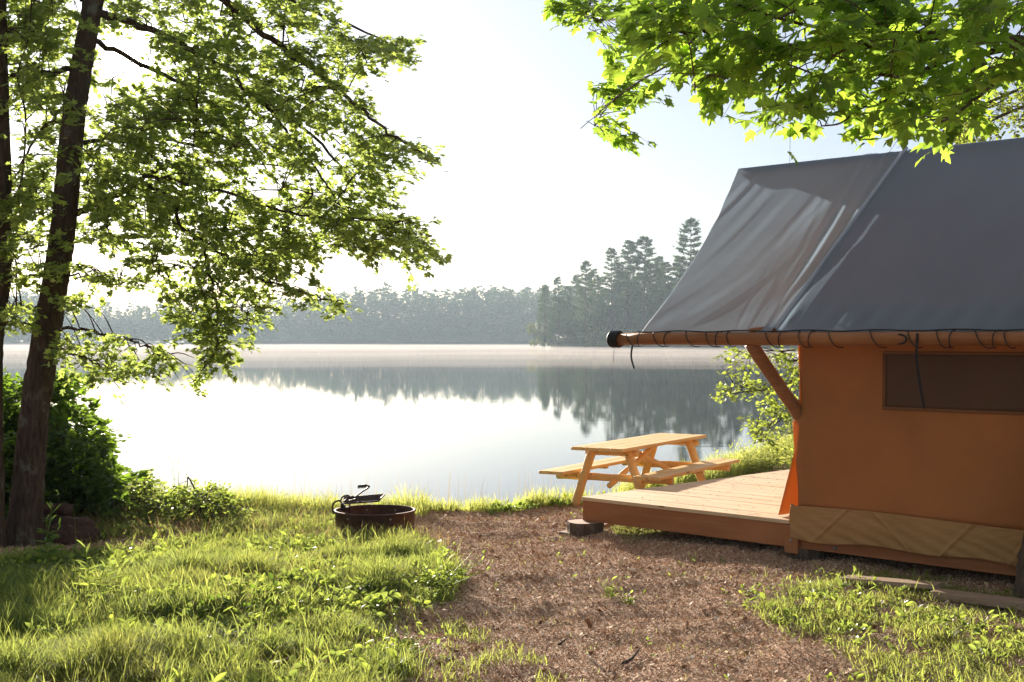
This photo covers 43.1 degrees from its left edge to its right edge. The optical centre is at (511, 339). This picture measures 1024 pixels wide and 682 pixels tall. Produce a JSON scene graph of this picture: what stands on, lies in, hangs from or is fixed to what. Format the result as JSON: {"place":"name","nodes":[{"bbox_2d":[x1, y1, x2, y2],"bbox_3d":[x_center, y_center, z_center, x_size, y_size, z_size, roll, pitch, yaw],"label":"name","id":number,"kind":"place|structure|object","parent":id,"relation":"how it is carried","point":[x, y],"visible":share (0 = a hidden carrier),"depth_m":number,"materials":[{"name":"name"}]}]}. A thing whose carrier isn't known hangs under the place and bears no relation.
{"place":"outdoors","nodes":[
{"label":"outdoors","id":0,"kind":"place"},
{"bbox_2d":[4,318,532,343],"bbox_3d":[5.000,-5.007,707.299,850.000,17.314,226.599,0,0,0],"label":"shore","id":1,"kind":"structure","parent":0,"point":[427,341],"depth_m":682.93,"materials":[{"name":"green plant"}]},
{"bbox_2d":[4,281,661,341],"bbox_3d":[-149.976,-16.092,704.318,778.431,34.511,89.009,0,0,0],"label":"forest","id":2,"kind":"object","parent":1,"relation":"on","point":[508,313],"visible":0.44,"depth_m":678.91,"materials":[{"name":"green plant"}]},
{"bbox_2d":[3,344,798,508],"bbox_3d":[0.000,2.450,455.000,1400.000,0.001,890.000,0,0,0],"label":"water","id":3,"kind":"structure","parent":0,"point":[378,416],"depth_m":43.04,"materials":[{"name":"grey liquid"}]},
{"bbox_2d":[0,462,1023,681],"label":"ground","id":4,"kind":"structure","parent":0,"point":[625,611],"depth_m":9.38,"materials":[{"name":"brown soil"}]},
{"bbox_2d":[3,390,17,523],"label":"shrub","id":5,"kind":"object","parent":4,"relation":"on","point":[7,440],"visible":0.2,"depth_m":13.91,"materials":[{"name":"green plant"}]},
{"bbox_2d":[25,614,54,634],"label":"broadleaf weed","id":6,"kind":"object","parent":4,"relation":"on","point":[43,627],"visible":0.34,"depth_m":8.11,"materials":[{"name":"green plant"}]},
{"bbox_2d":[30,501,63,564],"bbox_3d":[-4.021,1.717,11.253,0.288,0.598,0.382,0,0,0],"label":"tall weed","id":7,"kind":"object","parent":4,"relation":"on","point":[50,539],"visible":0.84,"depth_m":11.25,"materials":[{"name":"green plant"}]},
{"bbox_2d":[0,0,99,547],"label":"maple tree","id":8,"kind":"object","parent":4,"relation":"on","point":[5,151],"visible":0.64,"depth_m":12.54,"materials":[{"name":"green plant"}]},
{"bbox_2d":[44,523,100,544],"bbox_3d":[-4.578,2.028,13.195,0.770,0.332,0.325,0,0,18],"label":"rotten log","id":9,"kind":"object","parent":4,"relation":"on","point":[69,531],"visible":0.45,"depth_m":13.06,"materials":[{"name":"brown wood"}]},
{"bbox_2d":[44,514,94,526],"bbox_3d":[-4.589,1.886,13.282,0.656,0.196,0.201,0,0,15],"label":"rotten log","id":10,"kind":"object","parent":9,"relation":"on","point":[66,520],"visible":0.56,"depth_m":13.20,"materials":[{"name":"brown wood"}]},
{"bbox_2d":[44,502,72,514],"bbox_3d":[-4.715,1.756,13.350,0.374,0.170,0.146,0,0,18],"label":"rotten log","id":11,"kind":"object","parent":10,"relation":"on","point":[65,509],"visible":0.72,"depth_m":13.29,"materials":[{"name":"brown wood"}]},
{"bbox_2d":[3,366,149,522],"bbox_3d":[-5.568,1.529,15.331,2.296,2.469,3.336,0,0,-21],"label":"shrub","id":12,"kind":"object","parent":4,"relation":"on","point":[83,469],"visible":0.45,"depth_m":14.51,"materials":[{"name":"green plant"}]},
{"bbox_2d":[71,540,124,594],"bbox_3d":[-3.047,1.710,9.585,0.395,0.470,0.398,0,0,-32],"label":"tall weed","id":13,"kind":"object","parent":4,"relation":"on","point":[100,566],"visible":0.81,"depth_m":9.59,"materials":[{"name":"green plant"}]},
{"bbox_2d":[96,468,179,517],"bbox_3d":[-4.532,2.014,15.463,1.140,0.974,1.829,0,0,-17],"label":"shrub","id":14,"kind":"object","parent":4,"relation":"on","point":[142,487],"visible":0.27,"depth_m":15.03,"materials":[{"name":"green plant"}]},
{"bbox_2d":[169,457,189,488],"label":"bank weed","id":15,"kind":"object","parent":4,"relation":"on","point":[178,470],"visible":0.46,"depth_m":15.91,"materials":[{"name":"green plant"}]},
{"bbox_2d":[123,477,258,527],"bbox_3d":[-3.737,2.010,14.908,1.581,0.997,2.304,0,0,-12],"label":"shrub","id":16,"kind":"object","parent":4,"relation":"on","point":[202,502],"visible":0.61,"depth_m":14.32,"materials":[{"name":"green plant"}]},
{"bbox_2d":[0,0,453,547],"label":"maple tree","id":17,"kind":"object","parent":4,"relation":"on","point":[162,203],"visible":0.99,"depth_m":12.50,"materials":[{"name":"green plant"}]},
{"bbox_2d":[199,573,277,612],"bbox_3d":[-1.855,1.801,9.009,0.501,0.224,0.789,0,0,0],"label":"broadleaf weed","id":18,"kind":"object","parent":4,"relation":"on","point":[248,603],"visible":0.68,"depth_m":8.90,"materials":[{"name":"green plant"}]},
{"bbox_2d":[260,623,283,641],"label":"broadleaf weed","id":19,"kind":"object","parent":4,"relation":"on","point":[280,626],"visible":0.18,"depth_m":8.13,"materials":[{"name":"green plant"}]},
{"bbox_2d":[331,484,415,531],"bbox_3d":[-1.453,1.820,13.620,0.884,0.611,0.858,0,0,0],"label":"fire ring","id":20,"kind":"object","parent":4,"relation":"on","point":[385,515],"visible":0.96,"depth_m":13.47,"materials":[{"name":"metal"}]},
{"bbox_2d":[137,448,677,510],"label":"seed stalks","id":21,"kind":"object","parent":4,"relation":"on","point":[428,486],"visible":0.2,"depth_m":16.20,"materials":[{"name":"green plant"}]},
{"bbox_2d":[366,624,450,655],"bbox_3d":[-0.657,1.841,7.853,0.522,0.176,0.437,0,0,19],"label":"leafy clump","id":22,"kind":"object","parent":4,"relation":"on","point":[412,640],"visible":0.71,"depth_m":7.95,"materials":[{"name":"green plant"}]},
{"bbox_2d":[63,434,793,516],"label":"shore grass","id":23,"kind":"structure","parent":4,"relation":"on","point":[425,506],"depth_m":15.94,"materials":[{"name":"green plant"}]},
{"bbox_2d":[383,550,492,592],"bbox_3d":[-0.517,1.826,10.087,0.610,0.308,0.814,0,0,34],"label":"leafy clump","id":24,"kind":"object","parent":4,"relation":"on","point":[445,578],"visible":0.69,"depth_m":10.06,"materials":[{"name":"green plant"}]},
{"bbox_2d":[0,488,1023,681],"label":"grass","id":25,"kind":"structure","parent":4,"relation":"on","point":[102,651],"depth_m":8.64,"materials":[{"name":"green plant"}]},
{"bbox_2d":[0,484,1023,681],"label":"ground weeds","id":26,"kind":"object","parent":4,"relation":"on","point":[373,600],"visible":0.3,"depth_m":9.36,"materials":[{"name":"green plant"}]},
{"bbox_2d":[566,519,603,536],"bbox_3d":[0.779,2.009,13.750,0.408,0.166,0.403,0,0,0],"label":"stump","id":27,"kind":"object","parent":4,"relation":"on","point":[577,527],"visible":0.81,"depth_m":13.59,"materials":[{"name":"brown wood"}]},
{"bbox_2d":[559,523,613,534],"bbox_3d":[1.017,2.043,14.360,0.150,0.047,1.612,0,0,35],"label":"plank","id":28,"kind":"object","parent":4,"relation":"on","point":[565,532],"visible":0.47,"depth_m":13.76,"materials":[{"name":"beige wood"}]},
{"bbox_2d":[588,657,605,671],"bbox_3d":[0.496,1.901,7.577,0.013,0.031,0.422,0,0,-9],"label":"stick","id":29,"kind":"object","parent":4,"relation":"on","point":[596,663],"visible":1,"depth_m":7.56,"materials":[{"name":"wood"}]},
{"bbox_2d":[598,576,620,597],"bbox_3d":[0.777,1.908,9.950,0.184,0.177,0.206,0,0,-23],"label":"sprout","id":30,"kind":"object","parent":4,"relation":"on","point":[611,592],"visible":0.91,"depth_m":9.99,"materials":[{"name":"green plant"}]},
{"bbox_2d":[614,587,646,603],"bbox_3d":[0.886,1.940,9.779,0.236,0.124,0.132,0,0,34],"label":"sprout","id":31,"kind":"object","parent":4,"relation":"on","point":[629,599],"visible":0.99,"depth_m":9.78,"materials":[{"name":"green plant"}]},
{"bbox_2d":[621,647,639,664],"bbox_3d":[0.729,1.901,7.782,0.041,0.027,0.367,0,0,22],"label":"stick","id":32,"kind":"object","parent":4,"relation":"on","point":[629,659],"visible":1,"depth_m":7.68,"materials":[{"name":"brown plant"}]},
{"bbox_2d":[539,433,739,506],"bbox_3d":[1.728,1.737,17.121,1.720,0.816,2.750,0,0,30],"label":"picnic table","id":33,"kind":"object","parent":4,"relation":"on","point":[628,453],"visible":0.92,"depth_m":16.57,"materials":[{"name":"brown wood"}]},
{"bbox_2d":[713,445,747,466],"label":"willowy herb","id":34,"kind":"object","parent":4,"relation":"on","point":[735,455],"visible":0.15,"depth_m":20.77,"materials":[{"name":"green plant"}]},
{"bbox_2d":[729,440,764,473],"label":"willowy herb","id":35,"kind":"object","parent":4,"relation":"on","point":[751,448],"visible":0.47,"depth_m":21.14,"materials":[{"name":"green plant"}]},
{"bbox_2d":[738,583,761,595],"bbox_3d":[1.841,1.937,10.023,0.162,0.089,0.362,0,0,14],"label":"sprout","id":36,"kind":"object","parent":4,"relation":"on","point":[743,590],"visible":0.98,"depth_m":10.03,"materials":[{"name":"green plant"}]},
{"bbox_2d":[732,438,778,473],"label":"willowy herb","id":37,"kind":"object","parent":4,"relation":"on","point":[759,468],"visible":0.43,"depth_m":21.58,"materials":[{"name":"green plant"}]},
{"bbox_2d":[747,432,776,471],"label":"willowy herb","id":38,"kind":"object","parent":4,"relation":"on","point":[767,461],"visible":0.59,"depth_m":22.16,"materials":[{"name":"green plant"}]},
{"bbox_2d":[756,429,784,471],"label":"willowy herb","id":39,"kind":"object","parent":4,"relation":"on","point":[778,461],"visible":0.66,"depth_m":22.33,"materials":[{"name":"green plant"}]},
{"bbox_2d":[541,0,1023,597],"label":"maple tree","id":40,"kind":"object","parent":4,"relation":"on","point":[889,40],"visible":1,"depth_m":6.85,"materials":[{"name":"green plant"}]},
{"bbox_2d":[774,427,793,469],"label":"willowy herb","id":41,"kind":"object","parent":4,"relation":"on","point":[783,459],"visible":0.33,"depth_m":22.76,"materials":[{"name":"green plant"}]},
{"bbox_2d":[776,421,793,468],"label":"willowy herb","id":42,"kind":"object","parent":4,"relation":"on","point":[790,458],"visible":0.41,"depth_m":22.26,"materials":[{"name":"green plant"}]},
{"bbox_2d":[783,422,793,465],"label":"willowy herb","id":43,"kind":"object","parent":4,"relation":"on","point":[789,442],"visible":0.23,"depth_m":22.66,"materials":[{"name":"green plant"}]},
{"bbox_2d":[581,469,1015,575],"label":"tent platform","id":44,"kind":"structure","parent":4,"relation":"on","point":[676,508],"depth_m":12.99,"materials":[{"name":"brown wood"}]},
{"bbox_2d":[641,479,785,513],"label":"deck litter","id":45,"kind":"object","parent":44,"relation":"on","point":[719,491],"visible":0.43,"depth_m":13.76,"materials":[{"name":"brown plant"}]},
{"bbox_2d":[607,137,1023,565],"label":"safari tent","id":46,"kind":"object","parent":44,"relation":"on","point":[886,295],"visible":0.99,"depth_m":11.62,"materials":[{"name":"orange fabric"}]},
{"bbox_2d":[882,351,1023,414],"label":"window","id":47,"kind":"structure","parent":46,"relation":"in","point":[951,382],"depth_m":10.86,"materials":[{"name":"brown fabric"}]},
{"bbox_2d":[784,549,826,560],"bbox_3d":[2.746,1.991,12.084,0.399,0.129,0.392,0,0,0],"label":"stump","id":48,"kind":"object","parent":4,"relation":"on","point":[803,554],"visible":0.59,"depth_m":11.91,"materials":[{"name":"brown wood"}]},
{"bbox_2d":[709,81,1023,456],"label":"shore tree","id":49,"kind":"object","parent":4,"relation":"on","point":[774,408],"visible":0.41,"depth_m":19.63,"materials":[{"name":"green plant"}]},
{"bbox_2d":[840,575,942,589],"bbox_3d":[2.995,1.915,10.246,0.784,0.068,0.170,0,0,39],"label":"plank","id":50,"kind":"object","parent":4,"relation":"on","point":[921,584],"visible":0.81,"depth_m":10.17,"materials":[{"name":"beige wood"}]},
{"bbox_2d":[931,588,1023,610],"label":"plank","id":51,"kind":"object","parent":4,"relation":"on","point":[990,600],"visible":0.79,"depth_m":9.63,"materials":[{"name":"wood"}]},
{"bbox_2d":[7,0,1023,317],"label":"sky","id":52,"kind":"structure","parent":0,"point":[527,195],"materials":[{"name":"white"}]},
{"bbox_2d":[535,323,797,348],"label":"wooded point","id":53,"kind":"structure","parent":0,"point":[569,345],"depth_m":388.05,"materials":[{"name":"green plant"}]},
{"bbox_2d":[526,323,541,346],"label":"shore bush","id":54,"kind":"object","parent":53,"relation":"on","point":[532,331],"visible":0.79,"depth_m":418.04,"materials":[{"name":"green plant"}]},
{"bbox_2d":[537,328,548,346],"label":"shore bush","id":55,"kind":"object","parent":53,"relation":"on","point":[541,336],"visible":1,"depth_m":409.04,"materials":[{"name":"green plant"}]},
{"bbox_2d":[536,291,552,342],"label":"pine tree","id":56,"kind":"object","parent":53,"relation":"on","point":[546,301],"visible":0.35,"depth_m":427.60,"materials":[{"name":"green plant"}]},
{"bbox_2d":[535,284,554,346],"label":"pine tree","id":57,"kind":"object","parent":53,"relation":"on","point":[543,295],"visible":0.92,"depth_m":414.61,"materials":[{"name":"green plant"}]},
{"bbox_2d":[546,335,555,346],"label":"shore bush","id":58,"kind":"object","parent":53,"relation":"on","point":[549,338],"visible":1,"depth_m":406.77,"materials":[{"name":"green plant"}]},
{"bbox_2d":[550,320,564,341],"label":"understory tree","id":59,"kind":"object","parent":53,"relation":"on","point":[556,339],"visible":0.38,"depth_m":426.41,"materials":[{"name":"green plant"}]},
{"bbox_2d":[550,277,569,344],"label":"pine tree","id":60,"kind":"object","parent":53,"relation":"on","point":[556,299],"visible":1,"depth_m":411.61,"materials":[{"name":"green plant"}]},
{"bbox_2d":[559,317,574,342],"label":"understory tree","id":61,"kind":"object","parent":53,"relation":"on","point":[567,322],"visible":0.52,"depth_m":422.93,"materials":[{"name":"green plant"}]},
{"bbox_2d":[561,286,575,321],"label":"pine tree","id":62,"kind":"object","parent":53,"relation":"on","point":[568,288],"visible":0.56,"depth_m":433.55,"materials":[{"name":"green plant"}]},
{"bbox_2d":[563,320,578,342],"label":"understory tree","id":63,"kind":"object","parent":53,"relation":"on","point":[570,340],"visible":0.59,"depth_m":419.32,"materials":[{"name":"green plant"}]},
{"bbox_2d":[567,275,582,317],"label":"pine tree","id":64,"kind":"object","parent":53,"relation":"on","point":[575,277],"visible":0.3,"depth_m":445.90,"materials":[{"name":"green plant"}]},
{"bbox_2d":[567,314,592,343],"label":"understory tree","id":65,"kind":"object","parent":53,"relation":"on","point":[580,341],"visible":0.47,"depth_m":413.91,"materials":[{"name":"green plant"}]},
{"bbox_2d":[573,288,588,326],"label":"pine tree","id":66,"kind":"object","parent":53,"relation":"on","point":[578,299],"visible":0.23,"depth_m":419.15,"materials":[{"name":"green plant"}]},
{"bbox_2d":[570,260,599,347],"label":"pine tree","id":67,"kind":"object","parent":53,"relation":"on","point":[585,265],"visible":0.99,"depth_m":401.83,"materials":[{"name":"green plant"}]},
{"bbox_2d":[574,274,596,330],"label":"pine tree","id":68,"kind":"object","parent":53,"relation":"on","point":[587,282],"visible":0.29,"depth_m":415.48,"materials":[{"name":"green plant"}]},
{"bbox_2d":[583,335,591,346],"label":"shore bush","id":69,"kind":"object","parent":53,"relation":"on","point":[586,337],"visible":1,"depth_m":398.02,"materials":[{"name":"green plant"}]},
{"bbox_2d":[586,268,602,320],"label":"pine tree","id":70,"kind":"object","parent":53,"relation":"on","point":[595,269],"visible":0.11,"depth_m":428.26,"materials":[{"name":"green plant"}]},
{"bbox_2d":[584,275,608,341],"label":"pine tree","id":71,"kind":"object","parent":53,"relation":"on","point":[598,291],"visible":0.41,"depth_m":413.48,"materials":[{"name":"green plant"}]},
{"bbox_2d":[591,327,603,347],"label":"shore bush","id":72,"kind":"object","parent":53,"relation":"on","point":[597,332],"visible":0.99,"depth_m":383.61,"materials":[{"name":"green plant"}]},
{"bbox_2d":[602,331,609,346],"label":"shore bush","id":73,"kind":"object","parent":53,"relation":"on","point":[604,337],"visible":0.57,"depth_m":379.70,"materials":[{"name":"green plant"}]},
{"bbox_2d":[591,247,626,330],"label":"pine tree","id":74,"kind":"object","parent":53,"relation":"on","point":[610,253],"visible":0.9,"depth_m":397.59,"materials":[{"name":"green plant"}]},
{"bbox_2d":[605,313,626,332],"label":"understory tree","id":75,"kind":"object","parent":53,"relation":"on","point":[618,325],"visible":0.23,"depth_m":405.24,"materials":[{"name":"green plant"}]},
{"bbox_2d":[612,269,632,315],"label":"pine tree","id":76,"kind":"object","parent":53,"relation":"on","point":[621,289],"visible":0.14,"depth_m":426.32,"materials":[{"name":"green plant"}]},
{"bbox_2d":[615,264,637,328],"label":"pine tree","id":77,"kind":"object","parent":53,"relation":"on","point":[630,275],"visible":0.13,"depth_m":416.04,"materials":[{"name":"green plant"}]},
{"bbox_2d":[605,239,650,345],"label":"pine tree","id":78,"kind":"object","parent":53,"relation":"on","point":[631,246],"visible":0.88,"depth_m":395.30,"materials":[{"name":"green plant"}]},
{"bbox_2d":[618,313,637,332],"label":"understory tree","id":79,"kind":"object","parent":53,"relation":"on","point":[633,325],"visible":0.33,"depth_m":404.73,"materials":[{"name":"green plant"}]},
{"bbox_2d":[620,235,664,345],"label":"pine tree","id":80,"kind":"object","parent":53,"relation":"on","point":[640,254],"visible":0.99,"depth_m":390.98,"materials":[{"name":"green plant"}]},
{"bbox_2d":[629,259,661,329],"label":"pine tree","id":81,"kind":"object","parent":53,"relation":"on","point":[647,309],"visible":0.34,"depth_m":399.18,"materials":[{"name":"green plant"}]},
{"bbox_2d":[636,308,656,330],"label":"understory tree","id":82,"kind":"object","parent":53,"relation":"on","point":[647,313],"visible":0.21,"depth_m":397.32,"materials":[{"name":"green plant"}]},
{"bbox_2d":[646,271,667,307],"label":"pine tree","id":83,"kind":"object","parent":53,"relation":"on","point":[660,286],"visible":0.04,"depth_m":411.18,"materials":[{"name":"green plant"}]},
{"bbox_2d":[648,261,671,312],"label":"pine tree","id":84,"kind":"object","parent":53,"relation":"on","point":[666,265],"visible":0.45,"depth_m":401.53,"materials":[{"name":"green plant"}]},
{"bbox_2d":[653,255,671,301],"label":"pine tree","id":85,"kind":"object","parent":53,"relation":"on","point":[659,260],"visible":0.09,"depth_m":419.52,"materials":[{"name":"green plant"}]},
{"bbox_2d":[662,262,683,301],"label":"pine tree","id":86,"kind":"object","parent":53,"relation":"on","point":[669,290],"visible":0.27,"depth_m":398.59,"materials":[{"name":"green plant"}]},
{"bbox_2d":[662,255,687,300],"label":"pine tree","id":87,"kind":"object","parent":53,"relation":"on","point":[682,266],"visible":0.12,"depth_m":401.21,"materials":[{"name":"green plant"}]},
{"bbox_2d":[669,217,702,348],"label":"pine tree","id":88,"kind":"object","parent":53,"relation":"on","point":[692,222],"visible":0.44,"depth_m":351.81,"materials":[{"name":"green plant"}]}
]}

